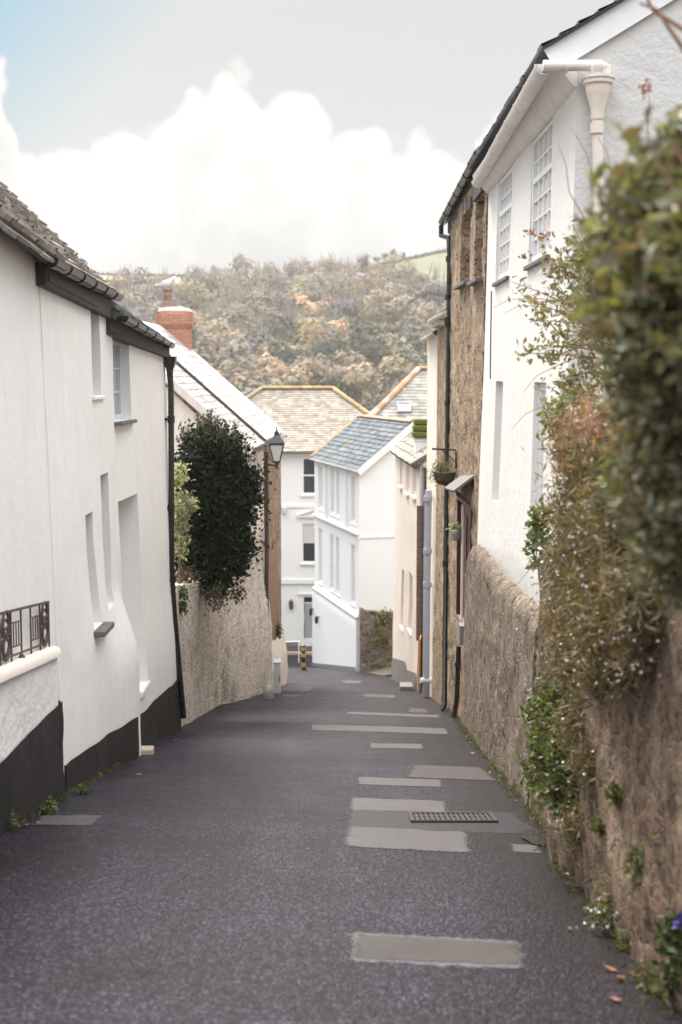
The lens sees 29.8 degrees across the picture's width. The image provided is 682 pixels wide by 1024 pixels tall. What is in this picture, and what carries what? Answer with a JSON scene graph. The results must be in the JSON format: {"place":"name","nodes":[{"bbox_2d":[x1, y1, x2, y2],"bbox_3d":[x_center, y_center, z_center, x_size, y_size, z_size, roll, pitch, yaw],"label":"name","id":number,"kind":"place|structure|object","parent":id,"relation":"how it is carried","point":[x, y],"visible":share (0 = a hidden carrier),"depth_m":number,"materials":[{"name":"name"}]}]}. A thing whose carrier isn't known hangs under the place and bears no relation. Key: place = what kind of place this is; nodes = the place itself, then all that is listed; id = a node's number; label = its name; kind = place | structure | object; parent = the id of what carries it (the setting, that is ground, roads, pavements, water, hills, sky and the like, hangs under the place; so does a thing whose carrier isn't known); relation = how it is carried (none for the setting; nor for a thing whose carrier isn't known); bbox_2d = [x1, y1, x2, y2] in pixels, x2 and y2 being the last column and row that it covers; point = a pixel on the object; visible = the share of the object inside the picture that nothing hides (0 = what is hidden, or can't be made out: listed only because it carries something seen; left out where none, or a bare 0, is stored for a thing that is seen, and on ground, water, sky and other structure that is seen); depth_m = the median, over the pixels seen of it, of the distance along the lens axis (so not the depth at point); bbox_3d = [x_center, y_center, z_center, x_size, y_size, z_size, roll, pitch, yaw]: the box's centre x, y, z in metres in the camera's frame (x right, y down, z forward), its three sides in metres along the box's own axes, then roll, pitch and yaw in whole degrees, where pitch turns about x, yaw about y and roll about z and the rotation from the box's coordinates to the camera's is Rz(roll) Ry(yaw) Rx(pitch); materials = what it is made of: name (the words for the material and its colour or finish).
{"place":"outdoors","nodes":[
{"label":"outdoors","id":0,"kind":"place"},
{"bbox_2d":[98,252,446,650],"bbox_3d":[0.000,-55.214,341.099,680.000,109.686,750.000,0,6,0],"label":"ground","id":1,"kind":"structure","parent":0,"point":[439,259],"depth_m":537.87,"materials":[{"name":"green plant"}]},
{"bbox_2d":[0,196,68,835],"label":"cottage","id":2,"kind":"structure","parent":1,"relation":"on","point":[32,777],"depth_m":10.42,"materials":[{"name":"white paint"}]},
{"bbox_2d":[0,601,50,665],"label":"iron railing","id":3,"kind":"object","parent":2,"relation":"on","point":[44,621],"visible":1,"depth_m":10.14,"materials":[{"name":"black metal"}]},
{"bbox_2d":[0,181,140,790],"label":"cottage","id":4,"kind":"structure","parent":1,"relation":"on","point":[98,678],"depth_m":12.78,"materials":[{"name":"white paint"}]},
{"bbox_2d":[106,304,185,754],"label":"cottage","id":5,"kind":"structure","parent":1,"relation":"on","point":[143,359],"depth_m":16.70,"materials":[{"name":"grey paint"}]},
{"bbox_2d":[112,341,121,419],"bbox_3d":[-2.759,-1.573,15.319,0.055,0.950,0.962,0,6,2],"label":"window","id":6,"kind":"structure","parent":5,"relation":"in","point":[116,345],"depth_m":15.70,"materials":[{"name":"grey paint"}]},
{"bbox_2d":[175,578,222,726],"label":"garden wall","id":7,"kind":"structure","parent":1,"relation":"on","point":[200,638],"depth_m":21.25,"materials":[{"name":"beige stone"}]},
{"bbox_2d":[178,585,190,616],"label":"ivy","id":8,"kind":"object","parent":7,"relation":"attached to","point":[183,592],"visible":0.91,"depth_m":18.94,"materials":[{"name":"green plant"}]},
{"bbox_2d":[174,461,199,583],"bbox_3d":[-2.397,0.411,19.560,0.583,2.416,0.783,0,6,0],"label":"shrub","id":9,"kind":"object","parent":7,"relation":"on","point":[184,507],"visible":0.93,"depth_m":19.44,"materials":[{"name":"green plant"}]},
{"bbox_2d":[174,409,276,616],"bbox_3d":[-2.229,0.677,21.549,1.675,4.859,2.978,2,6,22],"label":"evergreen tree","id":10,"kind":"object","parent":7,"relation":"on","point":[224,483],"visible":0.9,"depth_m":21.19,"materials":[{"name":"green plant"}]},
{"bbox_2d":[142,289,287,689],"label":"house","id":11,"kind":"structure","parent":1,"relation":"on","point":[174,325],"depth_m":32.03,"materials":[{"name":"white paint"}]},
{"bbox_2d":[155,276,177,286],"bbox_3d":[-4.467,-5.868,32.766,0.626,0.336,0.200,0,6,0],"label":"gull","id":12,"kind":"object","parent":11,"relation":"on","point":[166,283],"visible":1,"depth_m":32.71,"materials":[{"name":"white"}]},
{"bbox_2d":[275,621,283,638],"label":"weed","id":13,"kind":"object","parent":11,"relation":"attached to","point":[277,633],"visible":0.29,"depth_m":32.60,"materials":[{"name":"green plant"}]},
{"bbox_2d":[165,355,273,703],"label":"house","id":14,"kind":"structure","parent":1,"relation":"on","point":[246,652],"depth_m":27.14,"materials":[{"name":"stone"}]},
{"bbox_2d":[263,426,284,468],"bbox_3d":[-1.475,-1.450,28.552,0.411,0.934,0.916,-1,6,-12],"label":"street lamp","id":15,"kind":"object","parent":14,"relation":"attached to","point":[276,443],"visible":1,"depth_m":28.20,"materials":[{"name":"black metal"}]},
{"bbox_2d":[90,249,446,411],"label":"woodland","id":16,"kind":"object","parent":1,"relation":"on","point":[220,340],"visible":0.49,"depth_m":417.04,"materials":[{"name":"green plant"}]},
{"bbox_2d":[96,248,446,276],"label":"hedge","id":17,"kind":"object","parent":1,"relation":"on","point":[426,254],"visible":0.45,"depth_m":588.57,"materials":[{"name":"green plant"}]},
{"bbox_2d":[309,414,413,671],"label":"house","id":18,"kind":"structure","parent":1,"relation":"on","point":[354,475],"depth_m":42.66,"materials":[{"name":"white paint"}]},
{"bbox_2d":[318,465,322,511],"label":"window","id":19,"kind":"structure","parent":18,"relation":"in","point":[320,467],"depth_m":46.45,"materials":[{"name":"white paint"}]},
{"bbox_2d":[318,528,322,585],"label":"window","id":20,"kind":"structure","parent":18,"relation":"in","point":[320,530],"depth_m":46.76,"materials":[{"name":"white paint"}]},
{"bbox_2d":[329,534,333,592],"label":"window","id":21,"kind":"structure","parent":18,"relation":"in","point":[332,536],"depth_m":45.06,"materials":[{"name":"white paint"}]},
{"bbox_2d":[330,468,334,516],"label":"window","id":22,"kind":"structure","parent":18,"relation":"in","point":[332,470],"depth_m":44.76,"materials":[{"name":"white paint"}]},
{"bbox_2d":[335,470,339,518],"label":"window","id":23,"kind":"structure","parent":18,"relation":"in","point":[337,470],"depth_m":44.00,"materials":[{"name":"white paint"}]},
{"bbox_2d":[335,536,339,596],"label":"window","id":24,"kind":"structure","parent":18,"relation":"in","point":[337,538],"depth_m":44.33,"materials":[{"name":"white paint"}]},
{"bbox_2d":[350,474,355,525],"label":"window","id":25,"kind":"structure","parent":18,"relation":"in","point":[353,476],"depth_m":42.08,"materials":[{"name":"white paint"}]},
{"bbox_2d":[350,544,355,607],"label":"window","id":26,"kind":"structure","parent":18,"relation":"in","point":[353,546],"depth_m":42.32,"materials":[{"name":"white paint"}]},
{"bbox_2d":[360,607,392,671],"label":"garden wall","id":27,"kind":"structure","parent":1,"relation":"on","point":[373,656],"depth_m":41.51,"materials":[{"name":"brown stone"}]},
{"bbox_2d":[369,630,392,649],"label":"creeper","id":28,"kind":"object","parent":27,"relation":"attached to","point":[383,642],"visible":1,"depth_m":41.11,"materials":[{"name":"green plant"}]},
{"bbox_2d":[370,606,392,627],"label":"creeper","id":29,"kind":"object","parent":27,"relation":"attached to","point":[385,618],"visible":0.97,"depth_m":41.12,"materials":[{"name":"green plant"}]},
{"bbox_2d":[380,252,389,264],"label":"tree","id":30,"kind":"object","parent":1,"relation":"on","point":[385,255],"visible":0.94,"depth_m":586.48,"materials":[{"name":"green plant"}]},
{"bbox_2d":[368,366,427,418],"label":"house","id":31,"kind":"structure","parent":1,"relation":"on","point":[406,398],"depth_m":52.16,"materials":[{"name":"tile"}]},
{"bbox_2d":[397,402,410,412],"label":"roof window","id":32,"kind":"structure","parent":31,"relation":"in","point":[402,407],"depth_m":51.69,"materials":[{"name":"grey glass"}]},
{"bbox_2d":[389,419,426,690],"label":"house","id":33,"kind":"structure","parent":1,"relation":"on","point":[409,452],"depth_m":31.73,"materials":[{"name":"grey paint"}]},
{"bbox_2d":[403,465,408,496],"bbox_3d":[1.684,-0.831,32.036,0.165,0.832,0.820,0,6,-3],"label":"window","id":34,"kind":"structure","parent":33,"relation":"in","point":[406,494],"depth_m":32.30,"materials":[{"name":"white paint"}]},
{"bbox_2d":[407,574,412,636],"bbox_3d":[1.734,2.240,31.304,0.165,1.491,0.920,0,6,-3],"label":"window","id":35,"kind":"structure","parent":33,"relation":"in","point":[411,574],"depth_m":31.64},
{"bbox_2d":[410,470,415,499],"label":"window","id":36,"kind":"structure","parent":33,"relation":"in","point":[414,498],"depth_m":30.71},
{"bbox_2d":[421,465,426,691],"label":"drainpipe","id":37,"kind":"structure","parent":33,"relation":"attached to","point":[424,470],"depth_m":28.90,"materials":[{"name":"black metal"}]},
{"bbox_2d":[418,635,421,692],"bbox_3d":[1.790,3.460,29.001,0.045,1.277,0.543,1,6,6],"label":"board","id":38,"kind":"object","parent":37,"relation":"attached to","point":[420,655],"visible":0.78,"depth_m":28.75,"materials":[{"name":"orange paint"}]},
{"bbox_2d":[420,328,437,696],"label":"house","id":39,"kind":"structure","parent":1,"relation":"on","point":[430,528],"depth_m":26.79,"materials":[{"name":"paint"}]},
{"bbox_2d":[427,308,445,701],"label":"house","id":40,"kind":"structure","parent":1,"relation":"on","point":[439,325],"depth_m":25.48,"materials":[{"name":"paint"}]},
{"bbox_2d":[438,139,488,717],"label":"house","id":41,"kind":"structure","parent":1,"relation":"on","point":[464,215],"depth_m":21.67,"materials":[{"name":"brown stone"}]},
{"bbox_2d":[425,448,456,487],"bbox_3d":[1.777,-0.750,22.233,0.653,0.728,0.570,0,6,0],"label":"hanging basket","id":42,"kind":"object","parent":41,"relation":"attached to","point":[441,476],"visible":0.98,"depth_m":22.18,"materials":[{"name":"green metal"}]},
{"bbox_2d":[445,523,460,540],"bbox_3d":[1.887,0.319,21.035,0.293,0.318,0.270,-5,8,-41],"label":"plant pot","id":43,"kind":"object","parent":41,"relation":"attached to","point":[455,531],"visible":1,"depth_m":20.99,"materials":[{"name":"stone"}]},
{"bbox_2d":[453,217,471,289],"bbox_3d":[2.125,-4.374,21.355,0.335,1.220,1.477,0,6,-1],"label":"window","id":44,"kind":"structure","parent":41,"relation":"in","point":[462,284],"depth_m":21.53,"materials":[{"name":"white paint"}]},
{"bbox_2d":[456,495,472,622],"bbox_3d":[2.132,0.811,21.095,0.318,2.076,1.849,0,6,0],"label":"door","id":45,"kind":"structure","parent":41,"relation":"in","point":[464,511],"depth_m":21.28,"materials":[{"name":"red paint"}]},
{"bbox_2d":[467,277,482,285],"bbox_3d":[2.141,-3.548,19.732,0.280,0.056,1.077,0,6,-1],"label":"window sill","id":46,"kind":"structure","parent":41,"relation":"in","point":[476,280],"depth_m":19.49,"materials":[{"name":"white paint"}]},
{"bbox_2d":[461,544,538,804],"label":"garden wall","id":47,"kind":"structure","parent":1,"relation":"on","point":[499,658],"depth_m":13.71,"materials":[{"name":"beige stone"}]},
{"bbox_2d":[468,0,681,605],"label":"house","id":48,"kind":"structure","parent":1,"relation":"on","point":[584,78],"depth_m":14.02,"materials":[{"name":"white paint"}]},
{"bbox_2d":[500,381,502,453],"bbox_3d":[2.229,-0.948,17.356,0.040,1.640,0.720,0,6,0],"label":"window","id":49,"kind":"structure","parent":48,"relation":"in","point":[501,381],"depth_m":17.60,"materials":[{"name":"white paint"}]},
{"bbox_2d":[492,166,511,286],"bbox_3d":[2.185,-3.793,17.112,0.155,1.450,1.450,0,6,0],"label":"window","id":50,"kind":"structure","parent":48,"relation":"in","point":[505,183],"depth_m":17.35,"materials":[{"name":"white paint"}]},
{"bbox_2d":[523,117,552,270],"bbox_3d":[2.208,-3.479,14.124,0.156,1.490,1.540,0,6,0],"label":"window","id":51,"kind":"structure","parent":48,"relation":"in","point":[542,144],"depth_m":14.34,"materials":[{"name":"white paint"}]},
{"bbox_2d":[538,382,545,522],"bbox_3d":[2.253,-0.519,14.043,0.040,1.800,0.800,0,6,0],"label":"window","id":52,"kind":"structure","parent":48,"relation":"in","point":[542,384],"depth_m":14.31,"materials":[{"name":"white paint"}]},
{"bbox_2d":[529,541,681,1012],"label":"garden wall","id":53,"kind":"structure","parent":1,"relation":"on","point":[637,746],"depth_m":5.84,"materials":[{"name":"brown stone"}]},
{"bbox_2d":[513,496,551,586],"bbox_3d":[1.499,0.245,9.788,0.269,0.738,0.431,-1,6,-9],"label":"ivy","id":54,"kind":"object","parent":53,"relation":"attached to","point":[536,525],"visible":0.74,"depth_m":9.71,"materials":[{"name":"green plant"}]},
{"bbox_2d":[512,672,579,833],"bbox_3d":[1.417,1.569,8.595,0.536,1.239,2.361,1,6,6],"label":"ivy","id":55,"kind":"object","parent":53,"relation":"attached to","point":[547,778],"visible":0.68,"depth_m":8.09,"materials":[{"name":"green plant"}]},
{"bbox_2d":[493,217,617,429],"bbox_3d":[1.475,-1.171,8.284,0.894,1.523,1.835,0,6,0],"label":"valerian","id":56,"kind":"object","parent":53,"relation":"on","point":[569,304],"visible":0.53,"depth_m":8.19,"materials":[{"name":"green plant"}]},
{"bbox_2d":[540,390,578,434],"bbox_3d":[1.581,-0.682,9.172,0.349,0.433,0.494,0,6,0],"label":"ivy","id":57,"kind":"object","parent":53,"relation":"attached to","point":[544,408],"visible":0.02,"depth_m":9.20,"materials":[{"name":"green plant"}]},
{"bbox_2d":[547,800,574,876],"bbox_3d":[1.511,2.128,8.221,0.348,0.924,1.439,0,6,0],"label":"boulder","id":58,"kind":"object","parent":53,"relation":"attached to","point":[558,849],"visible":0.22,"depth_m":7.96,"materials":[{"name":"brown stone"}]},
{"bbox_2d":[553,804,579,847],"bbox_3d":[1.387,1.840,7.531,0.263,0.327,0.312,0,6,0],"label":"weed","id":59,"kind":"object","parent":53,"relation":"attached to","point":[574,838],"visible":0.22,"depth_m":7.49,"materials":[{"name":"green plant"}]},
{"bbox_2d":[513,378,674,858],"bbox_3d":[1.346,0.674,6.697,0.724,2.732,3.010,0,6,0],"label":"daisy mat","id":60,"kind":"object","parent":53,"relation":"attached to","point":[604,620],"visible":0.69,"depth_m":6.35,"materials":[{"name":"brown plant"}]},
{"bbox_2d":[587,814,605,838],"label":"weed","id":61,"kind":"object","parent":53,"relation":"attached to","point":[599,828],"visible":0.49,"depth_m":6.53,"materials":[{"name":"green plant"}]},
{"bbox_2d":[601,780,624,812],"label":"weed","id":62,"kind":"object","parent":53,"relation":"attached to","point":[613,791],"visible":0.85,"depth_m":6.28,"materials":[{"name":"green plant"}]},
{"bbox_2d":[558,0,681,402],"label":"broadleaf shrub","id":63,"kind":"object","parent":53,"relation":"attached to","point":[630,261],"visible":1,"depth_m":3.07,"materials":[{"name":"green plant"}]},
{"bbox_2d":[573,339,681,616],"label":"trailing shrub","id":64,"kind":"object","parent":53,"relation":"on","point":[648,456],"visible":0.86,"depth_m":3.35,"materials":[{"name":"green plant"}]},
{"bbox_2d":[621,841,647,885],"bbox_3d":[1.371,1.575,5.732,0.215,0.214,0.262,0,6,0],"label":"weed","id":65,"kind":"object","parent":53,"relation":"attached to","point":[632,857],"visible":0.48,"depth_m":5.75,"materials":[{"name":"green plant"}]},
{"bbox_2d":[0,0,613,275],"label":"sky","id":66,"kind":"structure","parent":0,"point":[153,135],"materials":[{"name":"white"}]},
{"bbox_2d":[246,386,369,645],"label":"house","id":67,"kind":"structure","parent":0,"point":[309,422],"depth_m":52.64,"materials":[{"name":"white paint"}]},
{"bbox_2d":[300,524,314,564],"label":"window","id":68,"kind":"structure","parent":67,"relation":"in","point":[308,530],"depth_m":52.47,"materials":[{"name":"white paint"}]},
{"bbox_2d":[301,458,314,496],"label":"window","id":69,"kind":"structure","parent":67,"relation":"in","point":[308,480],"depth_m":52.21,"materials":[{"name":"white paint"}]},
{"bbox_2d":[304,597,311,638],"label":"door","id":70,"kind":"structure","parent":67,"relation":"in","point":[307,600],"depth_m":52.84,"materials":[{"name":"grey paint"}]},
{"bbox_2d":[287,651,352,671],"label":"side road","id":71,"kind":"structure","parent":0,"point":[294,665],"depth_m":47.04,"materials":[{"name":"grey asphalt"}]},
{"bbox_2d":[285,641,299,662],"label":"handrail","id":72,"kind":"object","parent":71,"relation":"on","point":[298,646],"visible":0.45,"depth_m":48.51,"materials":[{"name":"white metal"}]},
{"bbox_2d":[287,652,311,654],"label":"kerb","id":73,"kind":"structure","parent":71,"relation":"on","point":[296,653],"depth_m":50.26,"materials":[{"name":"concrete"}]},
{"bbox_2d":[301,644,306,669],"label":"bollard","id":74,"kind":"object","parent":71,"relation":"on","point":[303,656],"visible":0.98,"depth_m":43.16,"materials":[{"name":"black metal"}]},
{"bbox_2d":[0,672,681,1023],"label":"road","id":75,"kind":"structure","parent":0,"point":[210,867],"depth_m":7.24,"materials":[{"name":"grey asphalt"}]},
{"bbox_2d":[6,805,24,829],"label":"weed","id":76,"kind":"object","parent":75,"relation":"on","point":[15,824],"visible":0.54,"depth_m":9.54,"materials":[{"name":"green plant"}]},
{"bbox_2d":[40,795,58,813],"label":"weed","id":77,"kind":"object","parent":75,"relation":"on","point":[47,806],"visible":0.92,"depth_m":10.38,"materials":[{"name":"green plant"}]},
{"bbox_2d":[34,815,101,825],"bbox_3d":[-2.137,2.405,9.996,0.561,0.126,0.628,0,6,0],"label":"road patch","id":78,"kind":"object","parent":75,"relation":"on","point":[83,820],"visible":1,"depth_m":10.00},
{"bbox_2d":[74,782,89,794],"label":"weed","id":79,"kind":"object","parent":75,"relation":"on","point":[82,789],"visible":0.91,"depth_m":11.54,"materials":[{"name":"green plant"}]},
{"bbox_2d":[263,685,273,698],"bbox_3d":[-1.499,3.738,26.408,0.230,0.340,0.270,0,6,0],"label":"guard stone","id":80,"kind":"object","parent":75,"relation":"on","point":[268,692],"visible":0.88,"depth_m":26.31,"materials":[{"name":"grey stone"}]},
{"bbox_2d":[273,659,281,692],"bbox_3d":[-1.425,3.680,28.611,0.180,0.732,0.330,0,6,0],"label":"utility cabinet","id":81,"kind":"object","parent":75,"relation":"on","point":[277,673],"visible":0.93,"depth_m":28.47,"materials":[{"name":"grey metal"}]},
{"bbox_2d":[282,685,313,690],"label":"road patch","id":82,"kind":"object","parent":75,"relation":"on","point":[295,688],"visible":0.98,"depth_m":30.70,"materials":[{"name":"grey concrete"}]},
{"bbox_2d":[13,705,672,1018],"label":"grass","id":83,"kind":"structure","parent":75,"relation":"on","point":[512,789],"depth_m":9.32,"materials":[{"name":"green plant"}]},
{"bbox_2d":[341,680,360,682],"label":"road patch","id":84,"kind":"object","parent":75,"relation":"on","point":[346,681],"visible":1,"depth_m":34.47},
{"bbox_2d":[310,725,447,733],"bbox_3d":[0.521,3.177,18.726,2.482,0.349,1.040,2,6,19],"label":"road patch","id":85,"kind":"object","parent":75,"relation":"on","point":[383,729],"visible":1,"depth_m":18.66,"materials":[{"name":"grey concrete"}]},
{"bbox_2d":[363,694,394,697],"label":"road patch","id":86,"kind":"object","parent":75,"relation":"on","point":[378,695],"visible":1,"depth_m":27.63,"materials":[{"name":"grey concrete"}]},
{"bbox_2d":[347,712,437,717],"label":"road patch","id":87,"kind":"object","parent":75,"relation":"on","point":[398,714],"visible":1,"depth_m":21.76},
{"bbox_2d":[369,743,422,748],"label":"road patch","id":88,"kind":"object","parent":75,"relation":"on","point":[393,745],"visible":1,"depth_m":16.11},
{"bbox_2d":[355,777,440,786],"bbox_3d":[0.561,2.623,12.452,1.055,0.177,0.663,2,6,15],"label":"road patch","id":89,"kind":"object","parent":75,"relation":"on","point":[398,781],"visible":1,"depth_m":12.47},
{"bbox_2d":[349,797,447,811],"bbox_3d":[0.469,2.481,10.850,0.943,0.184,0.830,1,6,8],"label":"road patch","id":90,"kind":"object","parent":75,"relation":"on","point":[374,804],"visible":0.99,"depth_m":10.79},
{"bbox_2d":[345,826,471,852],"bbox_3d":[0.470,2.330,9.134,0.965,0.236,1.189,0,6,0],"label":"road patch","id":91,"kind":"object","parent":75,"relation":"on","point":[417,839],"visible":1,"depth_m":9.10,"materials":[{"name":"grey concrete"}]},
{"bbox_2d":[408,708,426,712],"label":"road patch","id":92,"kind":"object","parent":75,"relation":"on","point":[416,710],"visible":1,"depth_m":22.79,"materials":[{"name":"grey concrete"}]},
{"bbox_2d":[348,932,522,967],"bbox_3d":[0.424,2.060,6.005,0.952,0.152,0.637,1,6,11],"label":"road patch","id":93,"kind":"object","parent":75,"relation":"on","point":[372,960],"visible":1,"depth_m":5.83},
{"bbox_2d":[346,810,543,833],"bbox_3d":[0.773,2.401,9.929,1.556,0.253,1.319,0,6,0],"label":"road patch","id":94,"kind":"object","parent":75,"relation":"on","point":[509,823],"visible":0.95,"depth_m":9.84,"materials":[{"name":"grey asphalt"}]},
{"bbox_2d":[408,812,498,822],"bbox_3d":[0.878,2.418,10.109,0.680,0.118,0.447,0,6,0],"label":"drain cover","id":95,"kind":"object","parent":94,"relation":"on","point":[451,819],"visible":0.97,"depth_m":10.07,"materials":[{"name":"metal"}]},
{"bbox_2d":[407,765,496,779],"bbox_3d":[1.098,2.691,13.225,0.971,0.290,1.492,0,6,0],"label":"road patch","id":96,"kind":"object","parent":75,"relation":"on","point":[449,772],"visible":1,"depth_m":13.21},
{"bbox_2d":[511,844,541,852],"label":"road patch","id":97,"kind":"object","parent":75,"relation":"on","point":[523,848],"visible":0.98,"depth_m":8.72,"materials":[{"name":"grey concrete"}]},
{"bbox_2d":[521,830,546,844],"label":"road patch","id":98,"kind":"object","parent":75,"relation":"on","point":[528,835],"visible":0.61,"depth_m":9.12,"materials":[{"name":"grey concrete"}]},
{"bbox_2d":[576,876,617,937],"bbox_3d":[1.352,1.973,6.333,0.279,0.338,0.455,4,7,33],"label":"weed","id":99,"kind":"object","parent":75,"relation":"on","point":[602,912],"visible":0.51,"depth_m":6.32,"materials":[{"name":"green plant"}]},
{"bbox_2d":[608,929,631,950],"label":"weed","id":100,"kind":"object","parent":75,"relation":"on","point":[624,938],"visible":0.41,"depth_m":6.01,"materials":[{"name":"green plant"}]},
{"bbox_2d":[635,965,665,996],"bbox_3d":[1.339,2.003,5.316,0.276,0.258,0.310,-5,8,-41],"label":"weed","id":101,"kind":"object","parent":75,"relation":"on","point":[654,970],"visible":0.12,"depth_m":5.33,"materials":[{"name":"green plant"}]},
{"bbox_2d":[646,907,681,1006],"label":"periwinkle","id":102,"kind":"object","parent":75,"relation":"on","point":[670,941],"visible":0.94,"depth_m":5.06,"materials":[{"name":"green plant"}]},
{"bbox_2d":[365,664,391,675],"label":"path","id":103,"kind":"structure","parent":0,"point":[387,670],"depth_m":40.04,"materials":[{"name":"beige concrete"}]},
{"bbox_2d":[379,660,391,668],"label":"creeper","id":104,"kind":"object","parent":103,"relation":"on","point":[386,665],"visible":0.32,"depth_m":41.00,"materials":[{"name":"green plant"}]}
]}

